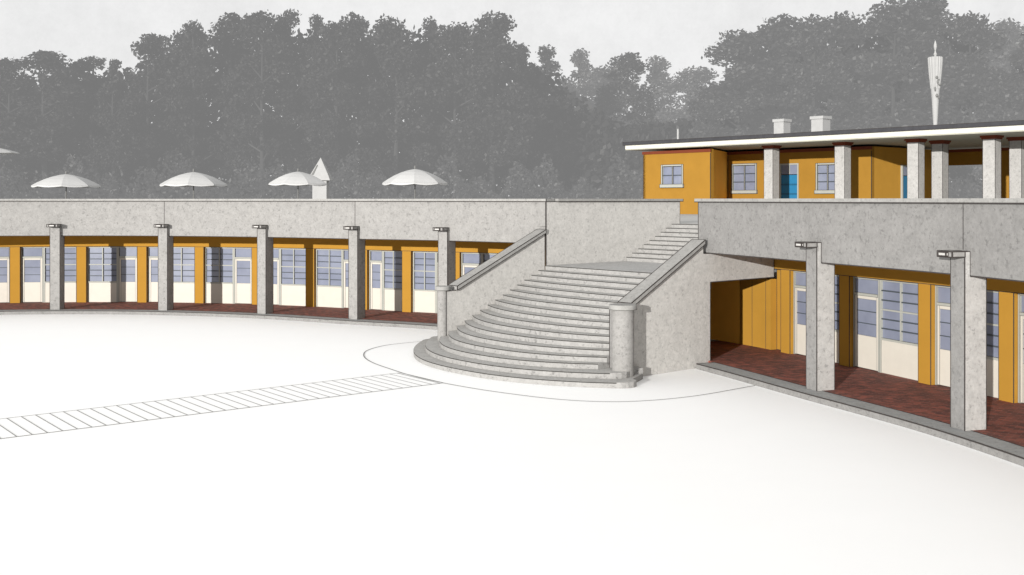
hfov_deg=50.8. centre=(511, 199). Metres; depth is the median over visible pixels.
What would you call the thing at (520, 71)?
slim tree
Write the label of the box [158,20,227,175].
pine tree
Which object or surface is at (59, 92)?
pine tree
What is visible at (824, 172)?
window
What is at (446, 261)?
arcade column
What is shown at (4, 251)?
door
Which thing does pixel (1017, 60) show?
broadleaf tree
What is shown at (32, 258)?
door
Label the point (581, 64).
slim tree
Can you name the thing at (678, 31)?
sky
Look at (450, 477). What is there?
plaza
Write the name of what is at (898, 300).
window
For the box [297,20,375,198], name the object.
pine tree
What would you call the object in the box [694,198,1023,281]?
terrace wall
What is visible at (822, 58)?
broadleaf tree
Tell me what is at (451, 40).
broadleaf tree
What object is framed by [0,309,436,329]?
kerb
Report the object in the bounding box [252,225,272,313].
arcade column
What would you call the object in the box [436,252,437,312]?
door
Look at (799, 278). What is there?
door
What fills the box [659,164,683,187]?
window
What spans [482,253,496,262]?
window
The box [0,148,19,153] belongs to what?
parasol
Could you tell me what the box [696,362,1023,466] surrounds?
kerb
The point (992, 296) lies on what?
window
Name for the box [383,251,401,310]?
window
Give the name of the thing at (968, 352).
arcade column
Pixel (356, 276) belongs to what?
arcade column
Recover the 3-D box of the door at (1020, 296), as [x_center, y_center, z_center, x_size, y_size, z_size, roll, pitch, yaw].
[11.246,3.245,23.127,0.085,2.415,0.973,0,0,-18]
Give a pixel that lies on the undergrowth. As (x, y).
(968, 189)
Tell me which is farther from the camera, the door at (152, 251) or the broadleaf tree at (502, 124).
the broadleaf tree at (502, 124)
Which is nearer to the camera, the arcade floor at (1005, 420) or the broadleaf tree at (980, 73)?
the arcade floor at (1005, 420)
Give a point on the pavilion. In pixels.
(820, 160)
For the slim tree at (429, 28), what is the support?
on the terrace
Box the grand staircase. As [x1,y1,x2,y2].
[414,199,776,387]
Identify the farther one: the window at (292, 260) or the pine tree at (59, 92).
the pine tree at (59, 92)
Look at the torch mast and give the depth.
74.78 m
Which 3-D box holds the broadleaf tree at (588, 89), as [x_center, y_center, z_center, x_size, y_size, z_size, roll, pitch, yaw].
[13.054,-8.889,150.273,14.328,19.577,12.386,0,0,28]
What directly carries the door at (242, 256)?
in the arcade building at (401, 275)
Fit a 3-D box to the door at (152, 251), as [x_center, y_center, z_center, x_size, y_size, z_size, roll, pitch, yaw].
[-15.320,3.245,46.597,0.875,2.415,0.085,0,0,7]
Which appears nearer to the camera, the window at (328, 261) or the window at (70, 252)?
the window at (328, 261)
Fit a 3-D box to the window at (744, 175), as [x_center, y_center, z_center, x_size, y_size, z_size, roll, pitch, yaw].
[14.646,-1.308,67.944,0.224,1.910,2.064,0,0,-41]
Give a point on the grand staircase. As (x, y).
(603, 293)
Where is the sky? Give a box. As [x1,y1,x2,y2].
[0,0,1023,197]
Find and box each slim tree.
[85,59,136,194]
[286,13,346,177]
[401,16,451,196]
[496,43,546,197]
[528,44,573,156]
[555,48,596,177]
[629,55,682,122]
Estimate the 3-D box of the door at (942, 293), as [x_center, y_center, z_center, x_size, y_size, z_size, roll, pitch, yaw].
[10.336,3.245,25.503,0.085,2.415,0.822,0,0,-22]
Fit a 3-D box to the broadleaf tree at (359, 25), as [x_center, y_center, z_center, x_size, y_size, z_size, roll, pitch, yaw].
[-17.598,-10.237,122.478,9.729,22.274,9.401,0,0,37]
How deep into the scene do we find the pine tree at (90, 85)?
120.57 m
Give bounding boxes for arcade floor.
[0,302,436,322]
[708,341,1023,445]
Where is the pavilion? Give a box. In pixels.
[623,116,1023,213]
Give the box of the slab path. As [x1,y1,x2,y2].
[0,373,442,438]
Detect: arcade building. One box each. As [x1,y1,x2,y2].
[0,236,513,312]
[711,259,1023,402]
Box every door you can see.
[0,247,9,302]
[21,247,43,302]
[118,247,136,301]
[148,247,157,301]
[234,247,250,303]
[273,248,279,304]
[342,249,347,307]
[369,250,382,309]
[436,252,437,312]
[461,252,481,275]
[780,163,798,198]
[793,271,805,355]
[853,277,879,371]
[901,165,906,197]
[935,285,949,386]
[1018,294,1023,402]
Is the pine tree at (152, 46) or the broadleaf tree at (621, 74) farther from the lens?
the broadleaf tree at (621, 74)
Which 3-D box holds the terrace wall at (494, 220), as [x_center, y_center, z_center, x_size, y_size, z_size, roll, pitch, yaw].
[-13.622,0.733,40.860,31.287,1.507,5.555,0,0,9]
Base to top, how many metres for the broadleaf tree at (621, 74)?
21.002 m
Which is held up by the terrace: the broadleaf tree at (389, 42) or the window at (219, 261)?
the broadleaf tree at (389, 42)
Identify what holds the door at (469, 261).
in the arcade building at (401, 275)
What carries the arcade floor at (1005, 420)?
on the plaza
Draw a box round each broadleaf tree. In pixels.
[312,11,400,198]
[352,13,435,196]
[407,21,503,198]
[444,10,548,192]
[568,64,643,127]
[593,51,664,126]
[655,65,718,122]
[686,28,788,138]
[731,13,827,134]
[763,13,859,133]
[785,10,896,124]
[842,0,976,129]
[869,0,973,173]
[914,10,1018,182]
[955,17,1023,176]
[1002,24,1023,120]
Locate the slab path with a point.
(70, 420)
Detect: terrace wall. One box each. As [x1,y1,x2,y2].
[0,199,554,242]
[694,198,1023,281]
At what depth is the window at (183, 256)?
46.45 m
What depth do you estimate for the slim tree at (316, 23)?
127.61 m
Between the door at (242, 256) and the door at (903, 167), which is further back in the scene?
the door at (903, 167)
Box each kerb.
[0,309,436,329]
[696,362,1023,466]
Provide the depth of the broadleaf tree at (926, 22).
123.64 m
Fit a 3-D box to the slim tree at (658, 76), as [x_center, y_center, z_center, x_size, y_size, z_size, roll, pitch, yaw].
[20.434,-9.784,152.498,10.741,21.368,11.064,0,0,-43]
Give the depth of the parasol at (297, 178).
70.87 m
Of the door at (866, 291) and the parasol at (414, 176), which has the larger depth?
the parasol at (414, 176)
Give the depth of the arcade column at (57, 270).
43.51 m
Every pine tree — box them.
[0,49,87,198]
[0,57,49,198]
[46,56,144,198]
[109,32,186,198]
[149,28,215,198]
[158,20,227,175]
[173,12,273,190]
[214,9,299,197]
[263,9,320,194]
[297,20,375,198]
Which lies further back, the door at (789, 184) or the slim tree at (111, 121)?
the slim tree at (111, 121)
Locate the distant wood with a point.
(587, 144)
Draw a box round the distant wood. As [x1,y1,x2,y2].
[0,17,1023,198]
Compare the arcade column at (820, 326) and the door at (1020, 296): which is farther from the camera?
the arcade column at (820, 326)
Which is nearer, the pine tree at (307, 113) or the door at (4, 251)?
the door at (4, 251)
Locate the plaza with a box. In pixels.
[0,277,1023,574]
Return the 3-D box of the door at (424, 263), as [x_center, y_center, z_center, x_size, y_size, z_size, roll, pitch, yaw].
[-3.428,3.246,42.379,1.044,2.412,0.090,0,0,25]
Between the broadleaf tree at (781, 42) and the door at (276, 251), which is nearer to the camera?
the door at (276, 251)
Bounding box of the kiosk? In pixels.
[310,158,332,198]
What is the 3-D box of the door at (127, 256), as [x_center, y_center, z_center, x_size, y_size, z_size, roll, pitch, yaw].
[-16.623,3.245,46.686,0.892,2.415,0.085,0,0,1]
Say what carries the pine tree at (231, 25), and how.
on the terrace
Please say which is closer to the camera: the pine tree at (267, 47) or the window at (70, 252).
the window at (70, 252)
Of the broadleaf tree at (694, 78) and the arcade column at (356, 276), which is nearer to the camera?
the arcade column at (356, 276)
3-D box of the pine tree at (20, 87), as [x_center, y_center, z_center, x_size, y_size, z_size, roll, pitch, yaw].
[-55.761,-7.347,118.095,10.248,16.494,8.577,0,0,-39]
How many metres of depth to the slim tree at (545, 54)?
149.28 m
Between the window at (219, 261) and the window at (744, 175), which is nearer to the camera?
the window at (219, 261)
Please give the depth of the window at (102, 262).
46.69 m
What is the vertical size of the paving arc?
0.001 m
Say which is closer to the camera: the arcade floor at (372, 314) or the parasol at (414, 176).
the arcade floor at (372, 314)
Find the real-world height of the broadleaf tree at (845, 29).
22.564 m
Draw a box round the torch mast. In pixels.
[928,40,942,124]
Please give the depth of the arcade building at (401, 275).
46.00 m
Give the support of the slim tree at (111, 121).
on the terrace
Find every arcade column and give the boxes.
[46,224,64,309]
[154,224,173,309]
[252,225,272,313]
[343,226,364,319]
[433,227,455,285]
[795,241,834,390]
[937,250,986,430]
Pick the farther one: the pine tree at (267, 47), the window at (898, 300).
the pine tree at (267, 47)
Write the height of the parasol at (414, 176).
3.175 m
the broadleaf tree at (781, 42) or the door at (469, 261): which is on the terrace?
the broadleaf tree at (781, 42)
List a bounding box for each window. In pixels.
[44,247,75,301]
[87,247,117,301]
[174,247,193,302]
[205,247,233,303]
[280,248,305,305]
[316,249,341,307]
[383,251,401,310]
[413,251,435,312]
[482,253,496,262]
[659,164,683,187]
[730,163,757,193]
[814,163,833,193]
[835,275,838,362]
[880,280,917,380]
[987,290,997,397]
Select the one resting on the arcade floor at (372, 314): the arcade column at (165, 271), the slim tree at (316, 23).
the arcade column at (165, 271)
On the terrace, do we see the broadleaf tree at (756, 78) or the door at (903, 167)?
the broadleaf tree at (756, 78)
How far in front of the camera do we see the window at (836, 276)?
29.37 m
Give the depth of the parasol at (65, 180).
70.86 m
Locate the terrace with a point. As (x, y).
(689, 218)
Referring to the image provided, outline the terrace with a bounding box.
[543,214,697,226]
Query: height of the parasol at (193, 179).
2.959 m
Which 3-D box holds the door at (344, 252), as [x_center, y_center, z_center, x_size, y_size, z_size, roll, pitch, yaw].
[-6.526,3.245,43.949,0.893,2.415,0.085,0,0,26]
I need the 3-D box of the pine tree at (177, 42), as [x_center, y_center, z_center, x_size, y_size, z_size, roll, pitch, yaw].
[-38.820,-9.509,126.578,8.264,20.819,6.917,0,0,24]
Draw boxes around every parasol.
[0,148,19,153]
[31,171,100,198]
[159,169,226,198]
[268,168,326,198]
[382,166,447,198]
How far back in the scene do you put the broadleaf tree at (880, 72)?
114.76 m
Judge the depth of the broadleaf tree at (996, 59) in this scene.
120.39 m
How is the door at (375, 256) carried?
in the arcade building at (401, 275)
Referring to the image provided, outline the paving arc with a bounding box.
[363,341,755,401]
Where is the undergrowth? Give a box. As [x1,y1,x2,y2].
[0,152,982,198]

